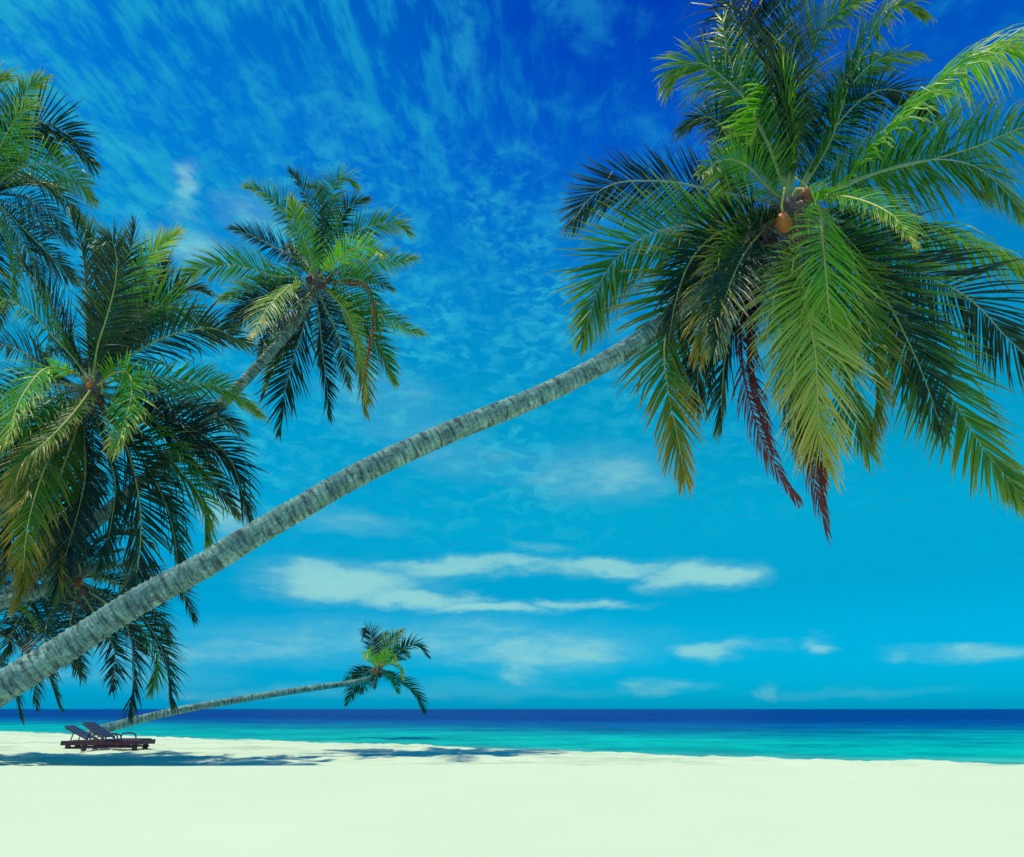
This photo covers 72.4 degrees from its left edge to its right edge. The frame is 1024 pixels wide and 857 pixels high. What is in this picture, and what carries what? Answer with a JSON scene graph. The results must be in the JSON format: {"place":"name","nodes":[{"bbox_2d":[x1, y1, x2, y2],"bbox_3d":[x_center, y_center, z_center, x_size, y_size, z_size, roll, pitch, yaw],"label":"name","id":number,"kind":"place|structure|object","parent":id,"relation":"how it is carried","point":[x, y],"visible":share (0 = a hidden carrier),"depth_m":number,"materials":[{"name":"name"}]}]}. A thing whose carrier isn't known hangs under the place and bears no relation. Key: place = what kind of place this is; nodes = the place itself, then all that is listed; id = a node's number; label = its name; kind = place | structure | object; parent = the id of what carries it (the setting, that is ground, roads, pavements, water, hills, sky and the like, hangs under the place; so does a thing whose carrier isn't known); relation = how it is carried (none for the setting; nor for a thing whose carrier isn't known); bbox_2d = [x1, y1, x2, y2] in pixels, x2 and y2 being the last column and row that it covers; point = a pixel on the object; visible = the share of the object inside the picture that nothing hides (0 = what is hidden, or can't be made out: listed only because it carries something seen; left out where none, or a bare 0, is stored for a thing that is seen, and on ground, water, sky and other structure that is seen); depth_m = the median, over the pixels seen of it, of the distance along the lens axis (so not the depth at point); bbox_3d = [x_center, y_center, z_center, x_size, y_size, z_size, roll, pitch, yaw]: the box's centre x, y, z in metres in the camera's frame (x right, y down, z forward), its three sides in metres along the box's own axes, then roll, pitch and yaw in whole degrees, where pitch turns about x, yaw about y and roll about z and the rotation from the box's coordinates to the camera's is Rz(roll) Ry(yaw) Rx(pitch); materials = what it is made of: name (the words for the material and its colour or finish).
{"place":"outdoors","nodes":[
{"label":"outdoors","id":0,"kind":"place"},
{"bbox_2d":[0,731,1023,856],"bbox_3d":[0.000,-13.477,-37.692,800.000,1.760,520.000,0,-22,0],"label":"beach sand","id":1,"kind":"structure","parent":0,"point":[177,797],"depth_m":5.10,"materials":[{"name":"white sand"}]},
{"bbox_2d":[0,575,89,726],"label":"coconut palm","id":2,"kind":"object","parent":1,"relation":"on","point":[41,685],"visible":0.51,"depth_m":17.67,"materials":[{"name":"green plant"}]},
{"bbox_2d":[0,60,105,330],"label":"coconut palm","id":3,"kind":"object","parent":1,"relation":"on","point":[23,131],"visible":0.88,"depth_m":22.48,"materials":[{"name":"green plant"}]},
{"bbox_2d":[60,725,117,748],"bbox_3d":[-13.039,9.788,22.148,2.069,0.730,0.853,0,-22,0],"label":"sun lounger","id":4,"kind":"object","parent":1,"relation":"on","point":[81,733],"visible":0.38,"depth_m":21.92,"materials":[{"name":"brown wood"}]},
{"bbox_2d":[0,483,202,727],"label":"coconut palm","id":5,"kind":"object","parent":1,"relation":"on","point":[84,590],"visible":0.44,"depth_m":17.56,"materials":[{"name":"green plant"}]},
{"bbox_2d":[76,722,155,750],"bbox_3d":[-11.872,9.255,21.070,2.007,0.783,0.814,-1,-22,4],"label":"sun lounger","id":6,"kind":"object","parent":1,"relation":"on","point":[102,733],"visible":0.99,"depth_m":20.73,"materials":[{"name":"brown wood"}]},
{"bbox_2d":[0,199,271,628],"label":"coconut palm","id":7,"kind":"object","parent":1,"relation":"on","point":[26,463],"visible":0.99,"depth_m":16.81,"materials":[{"name":"green plant"}]},
{"bbox_2d":[0,163,429,612],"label":"coconut palm","id":8,"kind":"object","parent":1,"relation":"on","point":[285,341],"visible":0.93,"depth_m":22.77,"materials":[{"name":"green plant"}]},
{"bbox_2d":[86,620,429,733],"bbox_3d":[-12.500,12.933,36.713,16.244,6.167,4.407,7,-23,-17],"label":"coconut palm","id":9,"kind":"object","parent":1,"relation":"on","point":[380,662],"visible":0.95,"depth_m":37.44,"materials":[{"name":"green plant"}]},
{"bbox_2d":[0,0,1023,707],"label":"coconut palm","id":10,"kind":"object","parent":1,"relation":"on","point":[746,260],"visible":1,"depth_m":14.36,"materials":[{"name":"green plant"}]},
{"bbox_2d":[0,709,1023,764],"bbox_3d":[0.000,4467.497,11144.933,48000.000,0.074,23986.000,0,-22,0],"label":"sea water","id":11,"kind":"structure","parent":0,"point":[992,736],"depth_m":53.66,"materials":[{"name":"blue liquid"}]},
{"bbox_2d":[0,0,1023,708],"label":"sky","id":12,"kind":"structure","parent":0,"point":[543,557],"materials":[{"name":"blue"}]}
]}

